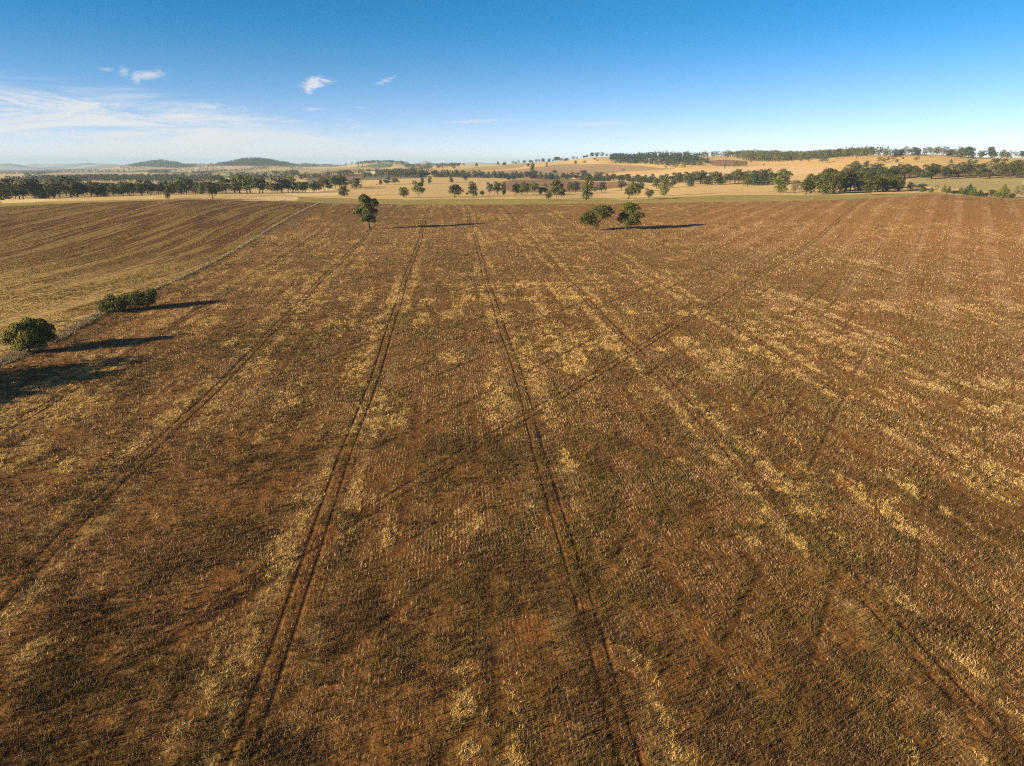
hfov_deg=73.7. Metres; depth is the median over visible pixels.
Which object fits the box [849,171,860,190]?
gum tree
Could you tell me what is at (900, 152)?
gum tree
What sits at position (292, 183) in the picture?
gum tree
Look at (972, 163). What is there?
gum tree
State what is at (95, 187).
gum tree
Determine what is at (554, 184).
gum tree
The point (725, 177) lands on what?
gum tree
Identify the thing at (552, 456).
weeds
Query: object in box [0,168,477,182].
woodland belts
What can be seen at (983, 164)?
gum tree
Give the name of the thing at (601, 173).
gum tree
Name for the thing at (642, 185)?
gum tree
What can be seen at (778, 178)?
gum tree
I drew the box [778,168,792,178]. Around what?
gum tree
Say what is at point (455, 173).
cypress pine
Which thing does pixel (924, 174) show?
gum tree
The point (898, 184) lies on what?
gum tree
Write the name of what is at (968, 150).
gum tree
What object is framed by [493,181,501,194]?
gum tree
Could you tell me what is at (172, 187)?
cypress pine
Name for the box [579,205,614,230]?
gum tree
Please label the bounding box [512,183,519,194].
gum tree
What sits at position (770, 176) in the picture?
gum tree
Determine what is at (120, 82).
sky
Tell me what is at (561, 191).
gum tree
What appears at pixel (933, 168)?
gum tree
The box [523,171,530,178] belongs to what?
gum tree
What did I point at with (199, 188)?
cypress pine
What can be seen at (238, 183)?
gum tree
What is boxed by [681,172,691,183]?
gum tree
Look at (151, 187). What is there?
gum tree
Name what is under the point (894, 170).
gum tree
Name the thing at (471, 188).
gum tree
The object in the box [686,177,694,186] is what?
cypress pine
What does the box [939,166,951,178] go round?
gum tree
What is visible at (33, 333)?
round tree
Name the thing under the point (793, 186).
gum tree
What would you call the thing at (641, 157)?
cypress wood
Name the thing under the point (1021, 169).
gum tree
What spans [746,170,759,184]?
cypress pine
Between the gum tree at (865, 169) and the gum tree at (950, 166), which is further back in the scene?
the gum tree at (865, 169)
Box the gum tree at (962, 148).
[957,147,965,156]
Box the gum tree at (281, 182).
[271,177,288,192]
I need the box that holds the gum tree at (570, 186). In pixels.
[567,182,573,192]
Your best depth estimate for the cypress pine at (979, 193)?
492.91 m
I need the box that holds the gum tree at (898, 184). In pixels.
[889,177,905,191]
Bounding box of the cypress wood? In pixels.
[609,151,709,165]
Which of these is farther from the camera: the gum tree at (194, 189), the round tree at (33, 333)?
the gum tree at (194, 189)
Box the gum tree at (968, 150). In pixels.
[960,146,975,158]
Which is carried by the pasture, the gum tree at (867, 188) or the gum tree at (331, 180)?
the gum tree at (867, 188)
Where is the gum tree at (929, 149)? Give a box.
[924,146,932,154]
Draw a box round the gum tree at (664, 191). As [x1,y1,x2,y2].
[658,176,671,195]
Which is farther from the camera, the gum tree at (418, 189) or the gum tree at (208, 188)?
the gum tree at (418, 189)
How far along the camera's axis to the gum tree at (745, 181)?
852.58 m
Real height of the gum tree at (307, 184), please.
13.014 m
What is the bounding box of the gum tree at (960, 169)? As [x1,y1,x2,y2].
[952,164,969,178]
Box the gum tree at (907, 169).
[900,165,913,177]
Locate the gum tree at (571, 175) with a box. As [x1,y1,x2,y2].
[566,172,574,179]
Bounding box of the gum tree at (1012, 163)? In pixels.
[1005,160,1018,177]
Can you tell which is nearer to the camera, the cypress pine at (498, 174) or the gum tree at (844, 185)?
the gum tree at (844, 185)
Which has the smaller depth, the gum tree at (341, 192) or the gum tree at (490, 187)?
the gum tree at (341, 192)
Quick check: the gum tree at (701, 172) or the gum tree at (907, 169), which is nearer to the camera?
the gum tree at (907, 169)
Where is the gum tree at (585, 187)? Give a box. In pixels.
[581,175,593,199]
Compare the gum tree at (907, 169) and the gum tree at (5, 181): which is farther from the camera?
the gum tree at (907, 169)
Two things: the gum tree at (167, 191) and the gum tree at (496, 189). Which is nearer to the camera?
the gum tree at (167, 191)
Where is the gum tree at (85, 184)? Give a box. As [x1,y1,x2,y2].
[83,181,94,195]
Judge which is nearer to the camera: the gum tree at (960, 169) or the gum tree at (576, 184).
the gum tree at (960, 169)
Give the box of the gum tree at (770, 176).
[767,174,777,184]
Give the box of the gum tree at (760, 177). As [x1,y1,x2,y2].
[758,173,766,184]
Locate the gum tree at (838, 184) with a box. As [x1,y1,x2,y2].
[823,171,843,193]
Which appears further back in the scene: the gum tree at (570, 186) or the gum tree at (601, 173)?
the gum tree at (601, 173)
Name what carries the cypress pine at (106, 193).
on the farmland
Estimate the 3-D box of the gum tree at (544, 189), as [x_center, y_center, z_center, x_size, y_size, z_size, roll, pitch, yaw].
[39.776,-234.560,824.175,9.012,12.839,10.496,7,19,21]
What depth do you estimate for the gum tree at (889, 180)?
630.06 m
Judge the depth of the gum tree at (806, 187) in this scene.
598.44 m
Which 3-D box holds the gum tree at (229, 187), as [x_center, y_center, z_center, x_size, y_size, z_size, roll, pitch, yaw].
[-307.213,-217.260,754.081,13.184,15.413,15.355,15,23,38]
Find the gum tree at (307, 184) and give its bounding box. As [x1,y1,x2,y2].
[301,181,309,191]
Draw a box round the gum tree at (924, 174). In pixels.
[919,167,934,179]
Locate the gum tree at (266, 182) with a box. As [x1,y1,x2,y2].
[258,179,268,192]
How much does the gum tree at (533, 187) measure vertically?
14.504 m
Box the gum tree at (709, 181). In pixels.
[702,175,711,184]
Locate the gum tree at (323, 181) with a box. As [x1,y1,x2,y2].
[318,176,330,189]
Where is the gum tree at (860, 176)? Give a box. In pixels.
[854,171,873,190]
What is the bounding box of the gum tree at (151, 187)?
[144,180,155,194]
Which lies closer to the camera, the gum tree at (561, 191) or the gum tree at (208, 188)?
the gum tree at (208, 188)
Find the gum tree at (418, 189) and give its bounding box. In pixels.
[411,180,425,196]
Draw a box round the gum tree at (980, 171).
[971,164,987,178]
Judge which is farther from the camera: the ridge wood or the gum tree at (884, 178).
the ridge wood
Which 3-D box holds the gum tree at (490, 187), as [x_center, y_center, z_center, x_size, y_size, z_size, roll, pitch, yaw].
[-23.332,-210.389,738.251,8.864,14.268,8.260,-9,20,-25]
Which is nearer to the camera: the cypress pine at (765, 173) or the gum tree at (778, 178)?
the gum tree at (778, 178)
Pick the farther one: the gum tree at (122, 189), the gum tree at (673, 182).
the gum tree at (673, 182)
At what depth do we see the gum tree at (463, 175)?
1259.13 m
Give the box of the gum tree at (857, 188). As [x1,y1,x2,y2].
[853,170,866,190]
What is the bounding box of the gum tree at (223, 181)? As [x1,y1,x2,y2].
[217,177,229,192]
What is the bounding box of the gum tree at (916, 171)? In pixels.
[908,168,921,178]
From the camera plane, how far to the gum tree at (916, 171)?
837.59 m
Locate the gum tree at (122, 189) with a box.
[116,184,127,195]
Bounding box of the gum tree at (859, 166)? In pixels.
[854,164,864,170]
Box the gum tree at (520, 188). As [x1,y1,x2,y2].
[515,181,529,194]
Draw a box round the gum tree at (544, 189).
[542,183,547,191]
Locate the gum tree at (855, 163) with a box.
[850,161,860,167]
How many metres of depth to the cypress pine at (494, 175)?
1525.27 m
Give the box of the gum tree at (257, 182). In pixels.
[250,176,266,192]
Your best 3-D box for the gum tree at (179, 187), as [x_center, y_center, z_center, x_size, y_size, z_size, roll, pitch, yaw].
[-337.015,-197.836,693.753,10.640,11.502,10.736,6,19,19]
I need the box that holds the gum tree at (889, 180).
[881,176,891,191]
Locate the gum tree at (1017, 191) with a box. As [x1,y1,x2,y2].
[1014,185,1023,197]
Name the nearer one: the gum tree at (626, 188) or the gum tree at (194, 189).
the gum tree at (626, 188)
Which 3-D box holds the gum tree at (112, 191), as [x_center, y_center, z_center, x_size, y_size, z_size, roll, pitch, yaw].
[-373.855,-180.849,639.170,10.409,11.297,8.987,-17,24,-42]
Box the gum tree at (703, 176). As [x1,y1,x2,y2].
[697,173,706,183]
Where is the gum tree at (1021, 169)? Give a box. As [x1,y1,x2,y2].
[1015,161,1023,178]
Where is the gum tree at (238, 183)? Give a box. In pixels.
[229,174,245,192]
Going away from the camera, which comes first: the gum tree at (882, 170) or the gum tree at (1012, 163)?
the gum tree at (1012, 163)
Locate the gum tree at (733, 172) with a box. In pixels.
[729,170,740,183]
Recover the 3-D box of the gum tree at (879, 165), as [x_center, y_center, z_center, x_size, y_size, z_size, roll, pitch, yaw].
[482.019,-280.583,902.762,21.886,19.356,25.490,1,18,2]
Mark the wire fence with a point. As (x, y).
(187, 272)
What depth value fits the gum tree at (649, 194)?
587.53 m
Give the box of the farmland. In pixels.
[0,154,1023,202]
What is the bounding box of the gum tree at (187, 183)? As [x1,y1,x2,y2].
[173,177,193,193]
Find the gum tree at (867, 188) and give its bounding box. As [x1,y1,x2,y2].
[861,184,873,194]
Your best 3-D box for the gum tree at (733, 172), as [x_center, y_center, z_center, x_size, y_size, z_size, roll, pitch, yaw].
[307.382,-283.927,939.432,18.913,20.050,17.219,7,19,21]
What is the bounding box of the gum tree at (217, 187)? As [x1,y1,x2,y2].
[213,184,219,193]
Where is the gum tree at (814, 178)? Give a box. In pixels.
[803,173,820,193]
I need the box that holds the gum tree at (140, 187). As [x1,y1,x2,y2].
[135,179,150,194]
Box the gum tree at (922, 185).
[918,183,927,188]
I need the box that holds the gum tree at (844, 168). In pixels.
[842,164,856,171]
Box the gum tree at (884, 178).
[874,175,888,191]
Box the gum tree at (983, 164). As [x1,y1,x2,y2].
[973,163,989,176]
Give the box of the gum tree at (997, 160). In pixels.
[989,158,1008,175]
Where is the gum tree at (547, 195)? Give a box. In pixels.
[545,191,551,199]
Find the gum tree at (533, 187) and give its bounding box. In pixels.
[529,182,539,193]
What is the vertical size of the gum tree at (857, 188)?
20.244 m
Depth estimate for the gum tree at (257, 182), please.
745.03 m
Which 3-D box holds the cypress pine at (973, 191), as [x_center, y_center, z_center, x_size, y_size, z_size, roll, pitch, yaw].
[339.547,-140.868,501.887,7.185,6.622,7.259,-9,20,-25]
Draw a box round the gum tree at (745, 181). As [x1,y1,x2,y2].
[741,175,752,185]
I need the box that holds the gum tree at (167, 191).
[163,184,170,198]
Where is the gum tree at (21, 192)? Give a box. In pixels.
[12,184,28,198]
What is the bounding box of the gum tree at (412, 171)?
[410,169,416,176]
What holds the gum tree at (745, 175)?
on the farmland
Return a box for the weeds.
[0,196,1023,765]
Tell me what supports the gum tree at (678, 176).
on the farmland
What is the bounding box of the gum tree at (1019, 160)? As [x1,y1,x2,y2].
[1012,159,1022,175]
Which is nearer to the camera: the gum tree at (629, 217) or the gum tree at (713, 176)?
the gum tree at (629, 217)
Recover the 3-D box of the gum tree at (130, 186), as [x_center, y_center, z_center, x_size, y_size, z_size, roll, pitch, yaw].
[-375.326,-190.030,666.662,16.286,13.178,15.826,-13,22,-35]
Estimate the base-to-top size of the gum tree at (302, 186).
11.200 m
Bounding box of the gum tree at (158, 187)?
[152,182,163,194]
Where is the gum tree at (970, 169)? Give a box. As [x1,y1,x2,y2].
[959,163,975,176]
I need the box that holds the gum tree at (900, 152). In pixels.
[897,149,906,155]
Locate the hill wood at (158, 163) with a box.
[120,157,292,169]
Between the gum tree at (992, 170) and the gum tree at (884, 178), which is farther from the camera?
the gum tree at (992, 170)
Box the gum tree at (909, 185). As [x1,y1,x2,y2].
[906,182,914,190]
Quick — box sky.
[0,0,1023,164]
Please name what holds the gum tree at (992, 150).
on the farmland
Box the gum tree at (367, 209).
[352,193,378,228]
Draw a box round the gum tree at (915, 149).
[910,147,921,155]
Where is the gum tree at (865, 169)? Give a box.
[856,167,871,171]
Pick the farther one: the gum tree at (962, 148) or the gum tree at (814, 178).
the gum tree at (962, 148)
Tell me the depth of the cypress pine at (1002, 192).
473.79 m
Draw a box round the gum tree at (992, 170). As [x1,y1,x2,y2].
[985,161,1001,177]
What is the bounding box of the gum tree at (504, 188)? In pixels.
[501,182,506,194]
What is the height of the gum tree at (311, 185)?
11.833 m
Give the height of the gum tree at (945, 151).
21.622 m
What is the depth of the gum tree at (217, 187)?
714.20 m
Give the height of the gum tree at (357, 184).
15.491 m
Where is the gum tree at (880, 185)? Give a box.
[863,175,883,191]
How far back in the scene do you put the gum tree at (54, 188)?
591.72 m
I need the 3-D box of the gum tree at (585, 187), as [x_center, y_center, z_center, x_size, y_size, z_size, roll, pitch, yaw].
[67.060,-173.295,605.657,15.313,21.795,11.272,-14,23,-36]
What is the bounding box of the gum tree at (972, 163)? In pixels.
[968,161,978,175]
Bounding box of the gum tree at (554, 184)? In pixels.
[549,178,563,197]
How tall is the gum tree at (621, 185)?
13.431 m
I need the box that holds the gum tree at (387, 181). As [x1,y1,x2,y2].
[383,177,391,184]
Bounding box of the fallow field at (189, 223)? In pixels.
[0,200,319,357]
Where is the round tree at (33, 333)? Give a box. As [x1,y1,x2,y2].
[0,317,57,351]
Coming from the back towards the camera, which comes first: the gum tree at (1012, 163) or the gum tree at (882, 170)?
the gum tree at (882, 170)
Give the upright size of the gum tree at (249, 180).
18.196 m
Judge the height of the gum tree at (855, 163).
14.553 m
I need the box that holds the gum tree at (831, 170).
[823,167,849,192]
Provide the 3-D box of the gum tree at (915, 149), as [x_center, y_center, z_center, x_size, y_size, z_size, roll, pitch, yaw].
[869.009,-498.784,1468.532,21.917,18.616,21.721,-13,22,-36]
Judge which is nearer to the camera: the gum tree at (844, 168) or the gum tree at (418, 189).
the gum tree at (418, 189)
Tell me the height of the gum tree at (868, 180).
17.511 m
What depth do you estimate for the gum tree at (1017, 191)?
468.11 m
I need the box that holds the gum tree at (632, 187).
[628,182,641,199]
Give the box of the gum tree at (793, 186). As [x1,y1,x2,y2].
[791,180,799,193]
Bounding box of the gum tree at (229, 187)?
[226,179,236,190]
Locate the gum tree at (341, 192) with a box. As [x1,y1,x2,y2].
[338,186,349,195]
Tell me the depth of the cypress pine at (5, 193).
560.27 m
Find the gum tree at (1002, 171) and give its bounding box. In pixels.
[995,164,1013,178]
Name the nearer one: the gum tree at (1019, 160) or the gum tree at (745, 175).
the gum tree at (1019, 160)
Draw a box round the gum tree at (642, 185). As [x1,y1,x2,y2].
[635,180,643,189]
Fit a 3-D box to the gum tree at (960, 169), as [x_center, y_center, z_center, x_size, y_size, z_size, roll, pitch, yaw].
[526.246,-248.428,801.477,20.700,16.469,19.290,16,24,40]
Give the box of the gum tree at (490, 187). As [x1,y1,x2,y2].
[486,182,493,194]
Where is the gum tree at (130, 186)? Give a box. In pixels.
[121,181,135,194]
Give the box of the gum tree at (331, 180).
[325,175,337,188]
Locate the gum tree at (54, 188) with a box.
[41,178,62,197]
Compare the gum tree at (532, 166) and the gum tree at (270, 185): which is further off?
the gum tree at (532, 166)
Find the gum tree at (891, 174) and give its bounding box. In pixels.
[883,173,900,188]
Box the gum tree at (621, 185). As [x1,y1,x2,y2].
[617,181,626,189]
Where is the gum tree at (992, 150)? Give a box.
[986,146,996,156]
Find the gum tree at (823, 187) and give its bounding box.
[816,172,835,193]
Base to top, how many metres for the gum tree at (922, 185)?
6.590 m
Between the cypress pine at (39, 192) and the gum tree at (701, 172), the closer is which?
the cypress pine at (39, 192)
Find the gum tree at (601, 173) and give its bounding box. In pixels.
[593,172,603,176]
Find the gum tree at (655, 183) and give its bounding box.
[652,178,660,188]
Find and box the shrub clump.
[95,288,157,311]
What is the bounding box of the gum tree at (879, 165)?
[869,163,884,176]
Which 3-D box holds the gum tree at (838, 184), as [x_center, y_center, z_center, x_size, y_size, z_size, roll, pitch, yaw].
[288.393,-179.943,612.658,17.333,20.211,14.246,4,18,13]
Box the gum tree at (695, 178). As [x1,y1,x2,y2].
[687,173,698,183]
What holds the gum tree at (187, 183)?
on the farmland
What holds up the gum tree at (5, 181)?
on the farmland
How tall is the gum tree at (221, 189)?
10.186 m
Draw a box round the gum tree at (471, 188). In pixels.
[468,181,477,195]
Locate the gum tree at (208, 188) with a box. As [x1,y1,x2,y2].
[205,182,217,198]
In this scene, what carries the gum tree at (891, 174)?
on the farmland
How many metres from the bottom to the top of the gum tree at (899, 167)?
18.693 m
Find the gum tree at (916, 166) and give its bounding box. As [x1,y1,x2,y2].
[904,164,918,176]
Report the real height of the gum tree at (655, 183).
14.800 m
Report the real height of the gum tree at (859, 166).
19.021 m
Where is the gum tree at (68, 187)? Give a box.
[56,176,84,196]
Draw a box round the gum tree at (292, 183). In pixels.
[285,176,301,192]
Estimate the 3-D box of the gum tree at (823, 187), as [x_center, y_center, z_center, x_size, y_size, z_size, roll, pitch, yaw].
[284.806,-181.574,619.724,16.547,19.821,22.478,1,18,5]
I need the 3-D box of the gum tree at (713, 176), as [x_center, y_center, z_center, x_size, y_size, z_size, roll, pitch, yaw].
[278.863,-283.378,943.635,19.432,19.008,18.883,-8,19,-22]
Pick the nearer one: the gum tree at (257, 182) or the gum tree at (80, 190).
the gum tree at (80, 190)
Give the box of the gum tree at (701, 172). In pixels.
[695,170,707,183]
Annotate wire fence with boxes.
[1,202,318,361]
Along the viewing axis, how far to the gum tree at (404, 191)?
625.94 m
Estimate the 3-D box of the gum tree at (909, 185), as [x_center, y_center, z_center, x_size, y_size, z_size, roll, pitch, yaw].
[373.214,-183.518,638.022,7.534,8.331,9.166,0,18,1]
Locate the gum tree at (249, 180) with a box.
[240,176,257,192]
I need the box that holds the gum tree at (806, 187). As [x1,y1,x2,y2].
[800,179,814,194]
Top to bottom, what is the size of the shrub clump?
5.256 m
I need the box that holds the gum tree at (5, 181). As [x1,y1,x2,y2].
[0,178,17,198]
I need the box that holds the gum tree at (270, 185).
[267,181,275,191]
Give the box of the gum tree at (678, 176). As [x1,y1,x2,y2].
[673,172,682,182]
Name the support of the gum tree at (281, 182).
on the farmland
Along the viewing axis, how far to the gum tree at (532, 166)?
1794.57 m
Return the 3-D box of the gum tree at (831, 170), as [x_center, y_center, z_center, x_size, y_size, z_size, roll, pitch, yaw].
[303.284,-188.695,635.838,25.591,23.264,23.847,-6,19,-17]
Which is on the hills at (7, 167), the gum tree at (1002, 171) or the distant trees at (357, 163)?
the distant trees at (357, 163)
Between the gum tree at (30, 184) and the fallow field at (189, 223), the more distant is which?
the gum tree at (30, 184)
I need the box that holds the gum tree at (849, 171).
[842,169,856,192]
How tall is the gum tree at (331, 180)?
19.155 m
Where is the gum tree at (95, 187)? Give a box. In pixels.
[87,182,103,196]
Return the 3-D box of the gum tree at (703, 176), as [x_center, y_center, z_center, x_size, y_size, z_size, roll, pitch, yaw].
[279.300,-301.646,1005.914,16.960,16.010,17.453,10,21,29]
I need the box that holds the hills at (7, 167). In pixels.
[0,158,568,173]
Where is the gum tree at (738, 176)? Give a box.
[730,169,744,183]
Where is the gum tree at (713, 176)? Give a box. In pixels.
[706,171,720,184]
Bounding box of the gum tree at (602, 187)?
[597,182,606,191]
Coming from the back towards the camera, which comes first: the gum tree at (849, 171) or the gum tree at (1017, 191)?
the gum tree at (849, 171)
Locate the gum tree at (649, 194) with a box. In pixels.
[645,188,654,199]
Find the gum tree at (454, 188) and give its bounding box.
[448,184,463,197]
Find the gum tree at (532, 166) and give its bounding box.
[530,162,534,171]
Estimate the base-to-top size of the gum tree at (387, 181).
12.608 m
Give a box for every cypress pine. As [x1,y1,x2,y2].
[0,183,11,199]
[31,186,46,198]
[98,183,109,196]
[167,181,176,193]
[196,182,205,193]
[451,170,460,176]
[491,170,497,177]
[495,171,502,177]
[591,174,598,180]
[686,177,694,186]
[714,172,724,184]
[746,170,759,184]
[755,169,769,184]
[962,183,972,194]
[968,187,977,195]
[974,190,984,195]
[996,184,1010,197]
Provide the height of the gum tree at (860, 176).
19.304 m
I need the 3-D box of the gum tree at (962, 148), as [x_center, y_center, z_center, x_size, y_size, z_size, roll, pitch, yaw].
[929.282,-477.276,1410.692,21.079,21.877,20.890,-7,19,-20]
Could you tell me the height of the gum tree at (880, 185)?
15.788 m
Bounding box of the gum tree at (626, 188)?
[624,185,633,198]
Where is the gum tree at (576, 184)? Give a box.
[570,181,579,192]
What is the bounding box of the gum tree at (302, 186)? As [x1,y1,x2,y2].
[299,183,306,191]
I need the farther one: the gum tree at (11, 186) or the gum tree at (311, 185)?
the gum tree at (311, 185)
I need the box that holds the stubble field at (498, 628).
[0,194,1023,765]
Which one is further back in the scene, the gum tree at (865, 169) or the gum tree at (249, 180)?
the gum tree at (865, 169)
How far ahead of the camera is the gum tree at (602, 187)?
940.41 m
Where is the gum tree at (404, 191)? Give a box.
[398,187,408,197]
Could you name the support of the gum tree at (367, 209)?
on the stubble field at (498, 628)
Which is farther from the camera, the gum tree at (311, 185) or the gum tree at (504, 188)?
the gum tree at (311, 185)
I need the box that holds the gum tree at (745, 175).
[742,170,752,179]
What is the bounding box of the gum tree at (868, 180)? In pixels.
[858,173,878,192]
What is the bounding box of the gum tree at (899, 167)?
[890,164,903,173]
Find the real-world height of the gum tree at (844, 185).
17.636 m
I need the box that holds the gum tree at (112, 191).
[107,184,117,195]
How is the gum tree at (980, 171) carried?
on the farmland
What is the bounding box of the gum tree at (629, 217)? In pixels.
[616,201,644,229]
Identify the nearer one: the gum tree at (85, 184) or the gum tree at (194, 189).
the gum tree at (85, 184)
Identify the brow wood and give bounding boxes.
[0,181,220,197]
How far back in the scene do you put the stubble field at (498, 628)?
82.25 m
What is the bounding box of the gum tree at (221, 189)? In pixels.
[218,184,227,191]
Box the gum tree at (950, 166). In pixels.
[945,164,955,176]
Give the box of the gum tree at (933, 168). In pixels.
[923,163,941,178]
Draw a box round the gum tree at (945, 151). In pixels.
[940,146,950,155]
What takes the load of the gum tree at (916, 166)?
on the farmland
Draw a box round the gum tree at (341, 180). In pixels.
[335,175,345,186]
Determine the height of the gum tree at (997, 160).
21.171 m
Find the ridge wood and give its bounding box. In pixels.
[660,146,1013,169]
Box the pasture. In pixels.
[0,193,1023,206]
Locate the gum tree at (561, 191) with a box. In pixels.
[556,185,565,198]
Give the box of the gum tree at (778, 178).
[772,171,789,192]
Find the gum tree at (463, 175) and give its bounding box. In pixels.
[460,172,467,178]
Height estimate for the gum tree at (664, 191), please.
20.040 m
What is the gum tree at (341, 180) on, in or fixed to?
on the farmland
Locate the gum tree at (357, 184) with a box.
[350,178,361,188]
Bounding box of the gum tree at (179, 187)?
[175,183,185,193]
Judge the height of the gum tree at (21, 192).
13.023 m
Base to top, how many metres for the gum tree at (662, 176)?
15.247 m
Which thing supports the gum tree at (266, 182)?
on the farmland
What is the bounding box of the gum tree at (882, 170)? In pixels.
[876,166,890,176]
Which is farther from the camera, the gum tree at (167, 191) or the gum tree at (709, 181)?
the gum tree at (709, 181)
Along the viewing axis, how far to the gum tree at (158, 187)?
664.87 m
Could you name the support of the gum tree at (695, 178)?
on the farmland
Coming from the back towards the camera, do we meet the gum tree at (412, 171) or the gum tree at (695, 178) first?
the gum tree at (412, 171)
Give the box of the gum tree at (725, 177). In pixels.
[722,174,730,184]
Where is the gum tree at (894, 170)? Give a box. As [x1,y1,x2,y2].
[889,167,900,173]
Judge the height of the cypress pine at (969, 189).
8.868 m
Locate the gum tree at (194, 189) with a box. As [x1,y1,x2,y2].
[190,186,196,193]
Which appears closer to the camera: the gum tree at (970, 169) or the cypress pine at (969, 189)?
the cypress pine at (969, 189)
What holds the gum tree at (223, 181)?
on the farmland
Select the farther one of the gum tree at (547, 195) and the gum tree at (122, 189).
the gum tree at (122, 189)
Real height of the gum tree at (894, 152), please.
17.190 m
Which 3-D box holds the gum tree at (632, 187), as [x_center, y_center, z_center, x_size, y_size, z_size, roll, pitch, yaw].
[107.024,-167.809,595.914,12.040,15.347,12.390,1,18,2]
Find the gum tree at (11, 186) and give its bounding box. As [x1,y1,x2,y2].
[7,180,23,198]
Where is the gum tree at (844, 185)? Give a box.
[832,174,853,192]
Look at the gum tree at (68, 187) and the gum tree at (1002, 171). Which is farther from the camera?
the gum tree at (1002, 171)
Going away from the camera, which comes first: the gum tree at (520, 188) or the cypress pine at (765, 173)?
the gum tree at (520, 188)
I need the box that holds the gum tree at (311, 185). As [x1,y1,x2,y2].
[308,182,318,191]
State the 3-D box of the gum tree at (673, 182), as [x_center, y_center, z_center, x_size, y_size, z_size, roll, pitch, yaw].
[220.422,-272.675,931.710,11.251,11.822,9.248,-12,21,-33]
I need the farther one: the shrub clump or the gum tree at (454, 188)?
the gum tree at (454, 188)
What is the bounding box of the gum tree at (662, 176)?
[657,174,669,180]
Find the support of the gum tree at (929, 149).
on the farmland
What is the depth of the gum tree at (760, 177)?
876.06 m
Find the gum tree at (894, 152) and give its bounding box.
[891,149,898,156]
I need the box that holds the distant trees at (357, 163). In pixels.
[0,160,460,174]
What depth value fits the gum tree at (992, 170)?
793.40 m
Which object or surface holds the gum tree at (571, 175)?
on the farmland
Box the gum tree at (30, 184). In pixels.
[22,178,46,196]
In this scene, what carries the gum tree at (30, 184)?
on the farmland
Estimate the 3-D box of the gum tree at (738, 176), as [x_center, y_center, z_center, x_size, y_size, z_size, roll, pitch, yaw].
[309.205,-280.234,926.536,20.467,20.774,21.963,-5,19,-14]
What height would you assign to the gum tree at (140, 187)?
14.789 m
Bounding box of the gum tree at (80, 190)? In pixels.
[71,178,85,196]
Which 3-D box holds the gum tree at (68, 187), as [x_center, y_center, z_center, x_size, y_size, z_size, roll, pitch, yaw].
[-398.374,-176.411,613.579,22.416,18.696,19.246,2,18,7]
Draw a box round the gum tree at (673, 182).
[669,179,676,187]

